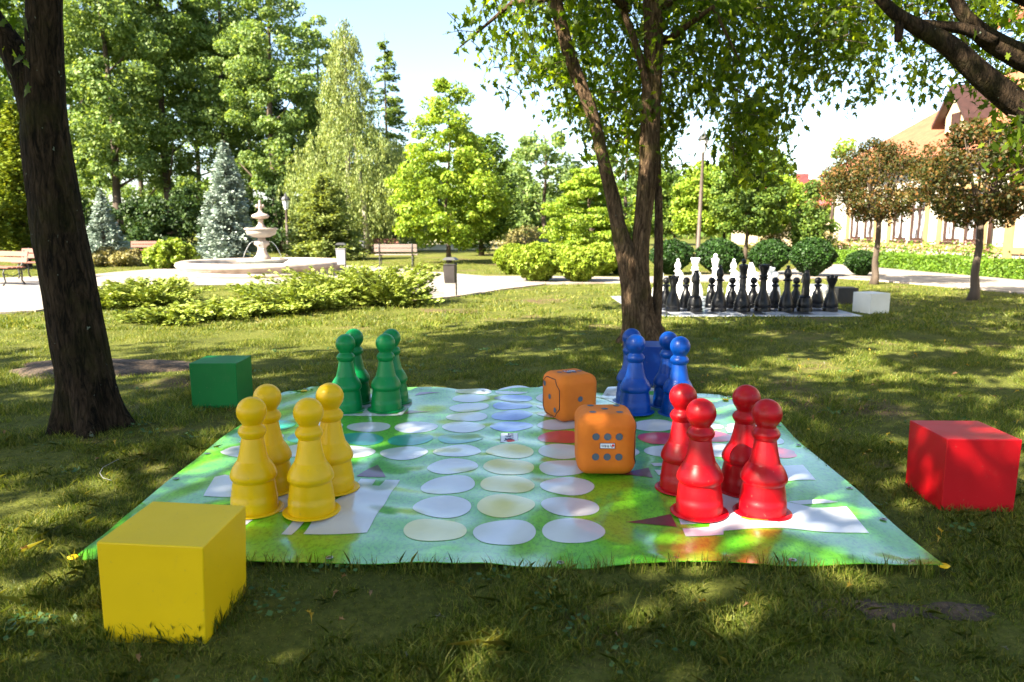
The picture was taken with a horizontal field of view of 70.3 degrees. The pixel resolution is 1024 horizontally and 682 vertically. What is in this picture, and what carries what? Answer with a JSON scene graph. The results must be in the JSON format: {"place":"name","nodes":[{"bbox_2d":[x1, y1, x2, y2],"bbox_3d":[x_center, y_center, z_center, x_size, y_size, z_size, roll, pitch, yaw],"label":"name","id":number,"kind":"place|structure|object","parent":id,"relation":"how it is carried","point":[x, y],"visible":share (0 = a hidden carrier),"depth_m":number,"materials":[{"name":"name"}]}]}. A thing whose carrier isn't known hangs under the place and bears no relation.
{"place":"outdoors","nodes":[
{"label":"outdoors","id":0,"kind":"place"},
{"bbox_2d":[0,276,107,311],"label":"path","id":1,"kind":"structure","parent":0,"point":[16,294],"depth_m":15.51,"materials":[{"name":"concrete"}]},
{"bbox_2d":[0,250,27,285],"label":"park bench","id":2,"kind":"object","parent":1,"relation":"on","point":[23,253],"visible":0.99,"depth_m":18.26,"materials":[{"name":"brown wood"}]},
{"bbox_2d":[96,265,420,284],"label":"path","id":3,"kind":"structure","parent":0,"point":[122,276],"depth_m":20.79,"materials":[{"name":"concrete"}]},
{"bbox_2d":[174,200,344,277],"bbox_3d":[-7.840,-3.264,22.769,5.080,2.284,5.080,0,9,0],"label":"tiered fountain","id":4,"kind":"object","parent":3,"relation":"on","point":[261,262],"visible":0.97,"depth_m":21.67,"materials":[{"name":"stone"}]},
{"bbox_2d":[374,244,417,266],"bbox_3d":[-4.251,-3.156,26.796,1.550,0.865,0.645,0,9,-1],"label":"park bench","id":5,"kind":"object","parent":3,"relation":"on","point":[379,248],"visible":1,"depth_m":26.50,"materials":[{"name":"brown wood"}]},
{"bbox_2d":[0,234,1023,681],"bbox_3d":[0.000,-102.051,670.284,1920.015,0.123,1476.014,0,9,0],"label":"lawn","id":6,"kind":"structure","parent":0,"point":[302,628],"depth_m":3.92,"materials":[{"name":"plant"}]},
{"bbox_2d":[0,99,34,266],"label":"thuja tree","id":7,"kind":"object","parent":6,"relation":"on","point":[12,186],"visible":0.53,"depth_m":25.94,"materials":[{"name":"green plant"}]},
{"bbox_2d":[0,0,68,172],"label":"tall tree","id":8,"kind":"object","parent":6,"relation":"on","point":[6,92],"visible":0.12,"depth_m":42.89,"materials":[{"name":"green plant"}]},
{"bbox_2d":[1,0,127,199],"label":"tall tree","id":9,"kind":"object","parent":6,"relation":"on","point":[88,192],"visible":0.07,"depth_m":51.19,"materials":[{"name":"green plant"}]},
{"bbox_2d":[0,0,136,438],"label":"leaning tree","id":10,"kind":"object","parent":6,"relation":"on","point":[87,398],"visible":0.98,"depth_m":5.01,"materials":[{"name":"brown plant"}]},
{"bbox_2d":[8,358,190,378],"bbox_3d":[-4.038,0.254,7.308,2.191,0.111,1.114,0,9,0],"label":"soil mound","id":11,"kind":"object","parent":6,"relation":"on","point":[132,366],"visible":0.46,"depth_m":7.20,"materials":[{"name":"soil"}]},
{"bbox_2d":[86,188,132,252],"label":"spruce tree","id":12,"kind":"object","parent":6,"relation":"on","point":[101,222],"visible":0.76,"depth_m":33.40,"materials":[{"name":"green plant"}]},
{"bbox_2d":[92,246,149,266],"bbox_3d":[-14.653,-3.195,27.400,2.298,0.817,2.271,-4,10,-26],"label":"shrub","id":13,"kind":"object","parent":6,"relation":"on","point":[108,256],"visible":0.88,"depth_m":26.86,"materials":[{"name":"yellow plant"}]},
{"bbox_2d":[63,0,187,239],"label":"tall tree","id":14,"kind":"object","parent":6,"relation":"on","point":[78,22],"visible":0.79,"depth_m":41.16,"materials":[{"name":"green plant"}]},
{"bbox_2d":[98,282,166,308],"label":"spreading juniper","id":15,"kind":"object","parent":6,"relation":"on","point":[108,298],"visible":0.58,"depth_m":12.65,"materials":[{"name":"green plant"}]},
{"bbox_2d":[67,0,201,224],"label":"backdrop tree","id":16,"kind":"object","parent":6,"relation":"on","point":[130,191],"visible":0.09,"depth_m":61.16,"materials":[{"name":"green plant"}]},
{"bbox_2d":[101,196,192,252],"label":"undergrowth shrub","id":17,"kind":"object","parent":6,"relation":"on","point":[132,228],"visible":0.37,"depth_m":40.20,"materials":[{"name":"green plant"}]},
{"bbox_2d":[99,274,212,308],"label":"spreading juniper","id":18,"kind":"object","parent":6,"relation":"on","point":[169,292],"visible":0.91,"depth_m":12.95,"materials":[{"name":"green plant"}]},
{"bbox_2d":[82,0,240,235],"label":"tall tree","id":19,"kind":"object","parent":6,"relation":"on","point":[163,182],"visible":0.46,"depth_m":44.06,"materials":[{"name":"green plant"}]},
{"bbox_2d":[141,237,200,268],"bbox_3d":[-12.079,-3.117,25.771,1.930,1.146,1.699,-4,10,-25],"label":"bright shrub","id":20,"kind":"object","parent":6,"relation":"on","point":[164,254],"visible":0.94,"depth_m":25.49,"materials":[{"name":"green plant"}]},
{"bbox_2d":[97,502,245,643],"bbox_3d":[-1.308,0.914,2.850,0.392,0.430,0.392,2,9,2],"label":"storage cube","id":21,"kind":"object","parent":6,"relation":"on","point":[166,565],"visible":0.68,"depth_m":2.67,"materials":[{"name":"yellow paint"}]},
{"bbox_2d":[113,301,231,325],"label":"spreading juniper","id":22,"kind":"object","parent":6,"relation":"on","point":[166,316],"visible":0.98,"depth_m":10.73,"materials":[{"name":"green plant"}]},
{"bbox_2d":[134,184,224,251],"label":"undergrowth shrub","id":23,"kind":"object","parent":6,"relation":"on","point":[185,206],"visible":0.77,"depth_m":40.24,"materials":[{"name":"green plant"}]},
{"bbox_2d":[127,0,256,241],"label":"backdrop tree","id":24,"kind":"object","parent":6,"relation":"on","point":[199,182],"visible":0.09,"depth_m":63.40,"materials":[{"name":"green plant"}]},
{"bbox_2d":[136,0,288,217],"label":"tall tree","id":25,"kind":"object","parent":6,"relation":"on","point":[210,112],"visible":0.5,"depth_m":44.35,"materials":[{"name":"green plant"}]},
{"bbox_2d":[189,355,252,407],"bbox_3d":[-2.376,0.329,5.968,0.369,0.365,0.369,0,9,-1],"label":"storage cube","id":26,"kind":"object","parent":6,"relation":"on","point":[222,381],"visible":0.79,"depth_m":5.80,"materials":[{"name":"green paint"}]},
{"bbox_2d":[195,140,257,258],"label":"spruce tree","id":27,"kind":"object","parent":6,"relation":"on","point":[233,240],"visible":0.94,"depth_m":30.13,"materials":[{"name":"green plant"}]},
{"bbox_2d":[165,294,312,320],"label":"spreading juniper","id":28,"kind":"object","parent":6,"relation":"on","point":[257,308],"visible":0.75,"depth_m":11.43,"materials":[{"name":"green plant"}]},
{"bbox_2d":[195,47,295,225],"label":"backdrop tree","id":29,"kind":"object","parent":6,"relation":"on","point":[244,175],"visible":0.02,"depth_m":59.60,"materials":[{"name":"green plant"}]},
{"bbox_2d":[207,0,334,251],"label":"tall tree","id":30,"kind":"object","parent":6,"relation":"on","point":[290,126],"visible":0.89,"depth_m":42.41,"materials":[{"name":"green plant"}]},
{"bbox_2d":[250,184,305,252],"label":"undergrowth shrub","id":31,"kind":"object","parent":6,"relation":"on","point":[277,238],"visible":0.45,"depth_m":41.60,"materials":[{"name":"green plant"}]},
{"bbox_2d":[223,278,366,313],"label":"spreading juniper","id":32,"kind":"object","parent":6,"relation":"on","point":[293,296],"visible":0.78,"depth_m":12.22,"materials":[{"name":"green plant"}]},
{"bbox_2d":[287,14,348,158],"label":"tall tree","id":33,"kind":"object","parent":6,"relation":"on","point":[316,33],"visible":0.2,"depth_m":52.93,"materials":[{"name":"green plant"}]},
{"bbox_2d":[276,172,370,259],"bbox_3d":[-8.450,-5.345,32.516,4.361,4.303,4.031,6,11,35],"label":"spruce tree","id":34,"kind":"object","parent":6,"relation":"on","point":[315,238],"visible":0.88,"depth_m":32.05,"materials":[{"name":"green plant"}]},
{"bbox_2d":[247,264,434,303],"bbox_3d":[-3.163,-1.135,14.167,2.928,0.737,3.629,4,10,27],"label":"spreading juniper","id":35,"kind":"object","parent":6,"relation":"on","point":[314,279],"visible":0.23,"depth_m":13.53,"materials":[{"name":"green plant"}]},
{"bbox_2d":[275,17,413,252],"bbox_3d":[-9.026,-11.307,40.784,7.984,12.912,8.092,0,9,0],"label":"weeping tree","id":36,"kind":"object","parent":6,"relation":"on","point":[353,118],"visible":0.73,"depth_m":39.80,"materials":[{"name":"green plant"}]},
{"bbox_2d":[323,261,444,305],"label":"spreading juniper","id":37,"kind":"object","parent":6,"relation":"on","point":[401,290],"visible":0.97,"depth_m":13.13,"materials":[{"name":"green plant"}]},
{"bbox_2d":[351,40,421,231],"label":"tall conifer","id":38,"kind":"object","parent":6,"relation":"on","point":[391,117],"visible":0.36,"depth_m":49.83,"materials":[{"name":"green plant"}]},
{"bbox_2d":[357,138,427,249],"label":"weeping tree","id":39,"kind":"object","parent":6,"relation":"on","point":[397,148],"visible":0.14,"depth_m":43.49,"materials":[{"name":"green plant"}]},
{"bbox_2d":[82,176,731,238],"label":"wood","id":40,"kind":"object","parent":6,"relation":"on","point":[668,236],"visible":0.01,"depth_m":98.97,"materials":[{"name":"green plant"}]},
{"bbox_2d":[383,77,513,262],"bbox_3d":[-2.555,-6.790,29.474,5.247,7.417,5.329,0,9,0],"label":"young maple tree","id":41,"kind":"object","parent":6,"relation":"on","point":[417,192],"visible":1,"depth_m":28.56,"materials":[{"name":"green plant"}]},
{"bbox_2d":[441,125,523,255],"bbox_3d":[-1.648,-7.623,37.351,4.659,6.653,4.526,-4,10,-25],"label":"yew tree","id":42,"kind":"object","parent":6,"relation":"on","point":[499,223],"visible":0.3,"depth_m":36.89,"materials":[{"name":"green plant"}]},
{"bbox_2d":[0,332,976,681],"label":"clover","id":43,"kind":"object","parent":6,"relation":"on","point":[30,632],"visible":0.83,"depth_m":2.98,"materials":[{"name":"green plant"}]},
{"bbox_2d":[59,545,939,643],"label":"edge grass","id":44,"kind":"structure","parent":6,"relation":"on","point":[927,572],"depth_m":3.20,"materials":[{"name":"plant"}]},
{"bbox_2d":[492,242,523,274],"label":"round shrub","id":45,"kind":"object","parent":6,"relation":"on","point":[502,256],"visible":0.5,"depth_m":22.06,"materials":[{"name":"green plant"}]},
{"bbox_2d":[67,386,949,568],"bbox_3d":[-0.009,0.700,4.805,4.001,0.147,3.322,0,9,0],"label":"game mat","id":46,"kind":"object","parent":6,"relation":"on","point":[464,475],"visible":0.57,"depth_m":3.93,"materials":[{"name":"multicoloured plastic"}]},
{"bbox_2d":[229,397,283,519],"bbox_3d":[-1.343,0.583,3.772,0.296,0.600,0.296,1,8,0],"label":"game pawn","id":47,"kind":"object","parent":46,"relation":"on","point":[253,475],"visible":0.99,"depth_m":3.71,"materials":[{"name":"yellow plastic"}]},
{"bbox_2d":[253,384,291,495],"bbox_3d":[-1.352,0.532,4.049,0.296,0.600,0.296,6,11,30],"label":"game pawn","id":48,"kind":"object","parent":46,"relation":"on","point":[278,449],"visible":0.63,"depth_m":3.99,"materials":[{"name":"yellow plastic"}]},
{"bbox_2d":[282,397,340,521],"bbox_3d":[-1.036,0.584,3.729,0.296,0.600,0.296,3,9,15],"label":"game pawn","id":49,"kind":"object","parent":46,"relation":"on","point":[311,494],"visible":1,"depth_m":3.66,"materials":[{"name":"yellow plastic"}]},
{"bbox_2d":[316,383,359,496],"bbox_3d":[-1.003,0.527,4.035,0.296,0.600,0.296,-7,11,-43],"label":"game pawn","id":50,"kind":"object","parent":46,"relation":"on","point":[337,450],"visible":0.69,"depth_m":3.97,"materials":[{"name":"yellow plastic"}]},
{"bbox_2d":[332,334,365,413],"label":"game pawn","id":51,"kind":"object","parent":46,"relation":"on","point":[347,380],"visible":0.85,"depth_m":5.61,"materials":[{"name":"green plastic"}]},
{"bbox_2d":[345,329,371,404],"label":"game pawn","id":52,"kind":"object","parent":46,"relation":"on","point":[362,374],"visible":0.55,"depth_m":5.84,"materials":[{"name":"green plastic"}]},
{"bbox_2d":[367,333,404,413],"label":"game pawn","id":53,"kind":"object","parent":46,"relation":"on","point":[385,387],"visible":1,"depth_m":5.61,"materials":[{"name":"green plastic"}]},
{"bbox_2d":[383,329,411,404],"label":"game pawn","id":54,"kind":"object","parent":46,"relation":"on","point":[401,375],"visible":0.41,"depth_m":5.84,"materials":[{"name":"green plastic"}]},
{"bbox_2d":[543,368,596,421],"bbox_3d":[0.429,0.395,5.436,0.331,0.353,0.331,-4,10,-24],"label":"foam die","id":55,"kind":"object","parent":46,"relation":"on","point":[567,393],"visible":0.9,"depth_m":5.30,"materials":[{"name":"plastic"}]},
{"bbox_2d":[574,404,636,473],"bbox_3d":[0.558,0.589,4.399,0.350,0.368,0.356,0,9,1],"label":"foam die","id":56,"kind":"object","parent":46,"relation":"on","point":[605,438],"visible":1,"depth_m":4.24,"materials":[{"name":"orange plastic"}]},
{"bbox_2d":[619,334,653,415],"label":"game pawn","id":57,"kind":"object","parent":46,"relation":"on","point":[635,387],"visible":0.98,"depth_m":5.48,"materials":[{"name":"blue plastic"}]},
{"bbox_2d":[651,331,676,408],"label":"game pawn","id":58,"kind":"object","parent":46,"relation":"on","point":[666,354],"visible":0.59,"depth_m":5.76,"materials":[{"name":"blue plastic"}]},
{"bbox_2d":[658,336,692,416],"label":"game pawn","id":59,"kind":"object","parent":46,"relation":"on","point":[680,350],"visible":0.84,"depth_m":5.46,"materials":[{"name":"blue plastic"}]},
{"bbox_2d":[655,383,696,495],"bbox_3d":[0.951,0.531,4.060,0.296,0.600,0.296,4,9,31],"label":"game pawn","id":60,"kind":"object","parent":46,"relation":"on","point":[682,396],"visible":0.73,"depth_m":4.00,"materials":[{"name":"red plastic"}]},
{"bbox_2d":[670,398,728,522],"bbox_3d":[0.963,0.587,3.722,0.296,0.600,0.296,-1,9,0],"label":"game pawn","id":61,"kind":"object","parent":46,"relation":"on","point":[700,478],"visible":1,"depth_m":3.65,"materials":[{"name":"red plastic"}]},
{"bbox_2d":[721,385,760,497],"bbox_3d":[1.291,0.537,4.042,0.296,0.600,0.296,-9,13,-43],"label":"game pawn","id":62,"kind":"object","parent":46,"relation":"on","point":[736,452],"visible":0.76,"depth_m":3.98,"materials":[{"name":"red plastic"}]},
{"bbox_2d":[732,399,792,521],"bbox_3d":[1.296,0.591,3.730,0.296,0.600,0.296,2,9,15],"label":"game pawn","id":63,"kind":"object","parent":46,"relation":"on","point":[763,477],"visible":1,"depth_m":3.66,"materials":[{"name":"red plastic"}]},
{"bbox_2d":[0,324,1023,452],"bbox_3d":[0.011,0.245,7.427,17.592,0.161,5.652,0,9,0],"label":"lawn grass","id":64,"kind":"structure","parent":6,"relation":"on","point":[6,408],"depth_m":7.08,"materials":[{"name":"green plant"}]},
{"bbox_2d":[0,258,1023,329],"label":"lawn grass","id":65,"kind":"structure","parent":6,"relation":"on","point":[572,323],"depth_m":11.41,"materials":[{"name":"green plant"}]},
{"bbox_2d":[0,277,1023,313],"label":"kerb","id":66,"kind":"structure","parent":6,"relation":"on","point":[39,310],"depth_m":17.57,"materials":[{"name":"concrete"}]},
{"bbox_2d":[492,225,554,249],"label":"shrub","id":67,"kind":"object","parent":6,"relation":"on","point":[534,236],"visible":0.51,"depth_m":41.31,"materials":[{"name":"green plant"}]},
{"bbox_2d":[508,241,561,280],"bbox_3d":[0.660,-2.122,19.466,1.565,1.123,1.575,0,9,0],"label":"round shrub","id":68,"kind":"object","parent":6,"relation":"on","point":[535,261],"visible":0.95,"depth_m":19.08,"materials":[{"name":"green plant"}]},
{"bbox_2d":[498,130,587,240],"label":"distant tree","id":69,"kind":"object","parent":6,"relation":"on","point":[527,152],"visible":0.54,"depth_m":55.64,"materials":[{"name":"green plant"}]},
{"bbox_2d":[556,245,606,281],"bbox_3d":[1.785,-2.044,19.316,1.378,1.017,1.364,-6,11,-34],"label":"round shrub","id":70,"kind":"object","parent":6,"relation":"on","point":[583,263],"visible":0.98,"depth_m":18.93,"materials":[{"name":"green plant"}]},
{"bbox_2d":[537,155,634,246],"bbox_3d":[3.702,-6.783,36.660,5.291,5.219,5.390,-7,11,-39],"label":"layered tree","id":71,"kind":"object","parent":6,"relation":"on","point":[585,184],"visible":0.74,"depth_m":35.64,"materials":[{"name":"green plant"}]},
{"bbox_2d":[586,242,617,275],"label":"round shrub","id":72,"kind":"object","parent":6,"relation":"on","point":[607,252],"visible":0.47,"depth_m":21.46,"materials":[{"name":"green plant"}]},
{"bbox_2d":[580,143,678,238],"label":"distant tree","id":73,"kind":"object","parent":6,"relation":"on","point":[631,181],"visible":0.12,"depth_m":59.06,"materials":[{"name":"green plant"}]},
{"bbox_2d":[623,341,661,386],"bbox_3d":[1.200,0.208,6.609,0.360,0.370,0.360,1,9,6],"label":"storage cube","id":74,"kind":"object","parent":6,"relation":"on","point":[652,359],"visible":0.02,"depth_m":6.42,"materials":[{"name":"blue paint"}]},
{"bbox_2d":[649,238,694,274],"bbox_3d":[4.920,-2.594,22.349,1.460,1.150,1.489,0,9,0],"label":"round shrub","id":75,"kind":"object","parent":6,"relation":"on","point":[673,250],"visible":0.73,"depth_m":21.95,"materials":[{"name":"green plant"}]},
{"bbox_2d":[651,168,698,240],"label":"pruned tree","id":76,"kind":"object","parent":6,"relation":"on","point":[668,224],"visible":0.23,"depth_m":36.55,"materials":[{"name":"green plant"}]},
{"bbox_2d":[442,0,908,347],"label":"forked tree","id":77,"kind":"object","parent":6,"relation":"on","point":[641,304],"visible":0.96,"depth_m":8.54,"materials":[{"name":"green plant"}]},
{"bbox_2d":[667,160,737,237],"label":"pruned tree","id":78,"kind":"object","parent":6,"relation":"on","point":[684,218],"visible":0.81,"depth_m":34.69,"materials":[{"name":"green plant"}]},
{"bbox_2d":[695,129,709,253],"bbox_3d":[7.677,-5.824,29.456,0.462,5.307,0.462,-4,9,-22],"label":"street lamp","id":79,"kind":"object","parent":6,"relation":"on","point":[703,147],"visible":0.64,"depth_m":29.35,"materials":[{"name":"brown metal"}]},
{"bbox_2d":[694,237,744,272],"bbox_3d":[6.363,-2.609,22.329,1.542,1.187,1.531,0,9,0],"label":"round shrub","id":80,"kind":"object","parent":6,"relation":"on","point":[727,251],"visible":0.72,"depth_m":21.95,"materials":[{"name":"green plant"}]},
{"bbox_2d":[611,296,861,315],"bbox_3d":[3.830,-0.664,13.365,3.580,0.016,3.440,0,9,0],"label":"chess mat","id":81,"kind":"object","parent":6,"relation":"on","point":[731,312],"visible":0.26,"depth_m":11.94,"materials":[{"name":"white plastic"}]},
{"bbox_2d":[687,270,702,311],"bbox_3d":[3.080,-0.847,12.212,0.256,0.690,0.256,-1,9,-4],"label":"chess knight","id":82,"kind":"object","parent":81,"relation":"on","point":[694,302],"visible":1,"depth_m":12.14,"materials":[{"name":"black plastic"}]},
{"bbox_2d":[710,265,726,311],"bbox_3d":[3.480,-0.886,12.206,0.260,0.770,0.260,0,9,0],"label":"chess bishop","id":83,"kind":"object","parent":81,"relation":"on","point":[718,303],"visible":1,"depth_m":12.15,"materials":[{"name":"black plastic"}]},
{"bbox_2d":[733,259,749,311],"bbox_3d":[3.871,-0.937,12.198,0.280,0.872,0.280,0,9,2],"label":"chess king","id":84,"kind":"object","parent":81,"relation":"on","point":[742,302],"visible":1,"depth_m":12.14,"materials":[{"name":"black plastic"}]},
{"bbox_2d":[754,264,770,311],"bbox_3d":[4.216,-0.896,12.204,0.276,0.790,0.276,1,9,4],"label":"chess queen","id":85,"kind":"object","parent":81,"relation":"on","point":[762,303],"visible":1,"depth_m":12.14,"materials":[{"name":"black plastic"}]},
{"bbox_2d":[778,265,793,311],"bbox_3d":[4.616,-0.886,12.206,0.260,0.770,0.260,0,9,2],"label":"chess bishop","id":86,"kind":"object","parent":81,"relation":"on","point":[786,302],"visible":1,"depth_m":12.15,"materials":[{"name":"black plastic"}]},
{"bbox_2d":[796,270,811,311],"bbox_3d":[4.925,-0.847,12.212,0.256,0.690,0.256,0,9,1],"label":"chess knight","id":87,"kind":"object","parent":81,"relation":"on","point":[804,302],"visible":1,"depth_m":12.14,"materials":[{"name":"black plastic"}]},
{"bbox_2d":[708,148,798,259],"bbox_3d":[10.370,-6.081,32.348,3.852,5.144,3.740,-6,11,-34],"label":"pruned tree","id":88,"kind":"object","parent":6,"relation":"on","point":[761,209],"visible":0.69,"depth_m":31.66,"materials":[{"name":"green plant"}]},
{"bbox_2d":[747,238,791,271],"bbox_3d":[7.923,-2.593,22.373,1.326,1.139,1.338,0,9,0],"label":"round shrub","id":89,"kind":"object","parent":6,"relation":"on","point":[773,252],"visible":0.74,"depth_m":21.99,"materials":[{"name":"green plant"}]},
{"bbox_2d":[739,154,810,238],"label":"pruned tree","id":90,"kind":"object","parent":6,"relation":"on","point":[795,198],"visible":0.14,"depth_m":35.48,"materials":[{"name":"green plant"}]},
{"bbox_2d":[787,237,839,275],"bbox_3d":[8.813,-2.468,21.362,1.434,1.202,1.388,0,9,0],"label":"round shrub","id":91,"kind":"object","parent":6,"relation":"on","point":[820,256],"visible":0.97,"depth_m":21.02,"materials":[{"name":"green plant"}]},
{"bbox_2d":[786,179,841,250],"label":"pyramid tree","id":92,"kind":"object","parent":6,"relation":"on","point":[814,225],"visible":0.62,"depth_m":32.13,"materials":[{"name":"green plant"}]},
{"bbox_2d":[842,249,879,275],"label":"round shrub","id":93,"kind":"object","parent":6,"relation":"on","point":[858,262],"visible":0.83,"depth_m":21.45,"materials":[{"name":"green plant"}]},
{"bbox_2d":[806,597,933,620],"bbox_3d":[1.427,1.085,2.919,0.554,0.048,0.194,0,9,0],"label":"soil patch","id":94,"kind":"object","parent":6,"relation":"on","point":[871,615],"visible":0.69,"depth_m":2.90,"materials":[{"name":"soil"}]},
{"bbox_2d":[852,291,890,313],"bbox_3d":[6.046,-0.649,12.250,0.400,0.336,0.400,-3,9,-17],"label":"storage cube","id":95,"kind":"object","parent":6,"relation":"on","point":[869,302],"visible":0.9,"depth_m":12.09,"materials":[{"name":"white paint"}]},
{"bbox_2d":[810,136,959,284],"bbox_3d":[9.308,-3.216,18.195,3.551,3.707,3.203,0,9,0],"label":"thin tree","id":96,"kind":"object","parent":6,"relation":"on","point":[879,206],"visible":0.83,"depth_m":17.62,"materials":[{"name":"brown plant"}]},
{"bbox_2d":[819,7,1023,258],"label":"long building","id":97,"kind":"structure","parent":6,"relation":"on","point":[924,224],"depth_m":29.82,"materials":[{"name":"beige paint"}]},
{"bbox_2d":[906,193,924,242],"bbox_3d":[17.050,-5.153,30.512,0.220,2.030,1.208,0,9,0],"label":"window","id":98,"kind":"structure","parent":97,"relation":"in","point":[917,219],"depth_m":30.75,"materials":[{"name":"white glass"}]},
{"bbox_2d":[826,237,1023,258],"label":"flower border","id":99,"kind":"object","parent":6,"relation":"on","point":[993,255],"visible":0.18,"depth_m":27.48,"materials":[{"name":"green plant"}]},
{"bbox_2d":[833,249,1023,279],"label":"long hedge","id":100,"kind":"object","parent":6,"relation":"on","point":[1009,268],"visible":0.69,"depth_m":22.77,"materials":[{"name":"green plant"}]},
{"bbox_2d":[856,0,1023,184],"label":"overhanging tree","id":101,"kind":"object","parent":6,"relation":"on","point":[999,90],"visible":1,"depth_m":6.37,"materials":[{"name":"green plant"}]},
{"bbox_2d":[896,602,994,621],"bbox_3d":[1.707,1.087,2.902,0.471,0.047,0.156,0,9,0],"label":"soil patch","id":102,"kind":"object","parent":6,"relation":"on","point":[943,607],"visible":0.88,"depth_m":2.90,"materials":[{"name":"soil"}]},
{"bbox_2d":[900,116,1023,300],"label":"thin tree","id":103,"kind":"object","parent":6,"relation":"on","point":[1001,200],"visible":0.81,"depth_m":13.68,"materials":[{"name":"brown plant"}]},
{"bbox_2d":[906,420,1021,511],"bbox_3d":[2.462,0.678,3.998,0.385,0.396,0.385,0,9,2],"label":"storage cube","id":104,"kind":"object","parent":6,"relation":"on","point":[966,464],"visible":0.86,"depth_m":3.83,"materials":[{"name":"red paint"}]},
{"bbox_2d":[0,0,1023,208],"label":"sky","id":105,"kind":"structure","parent":0,"point":[414,29],"materials":[{"name":"white"}]},
{"bbox_2d":[365,264,1023,301],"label":"path","id":106,"kind":"structure","parent":0,"point":[468,284],"depth_m":19.64,"materials":[{"name":"beige concrete"}]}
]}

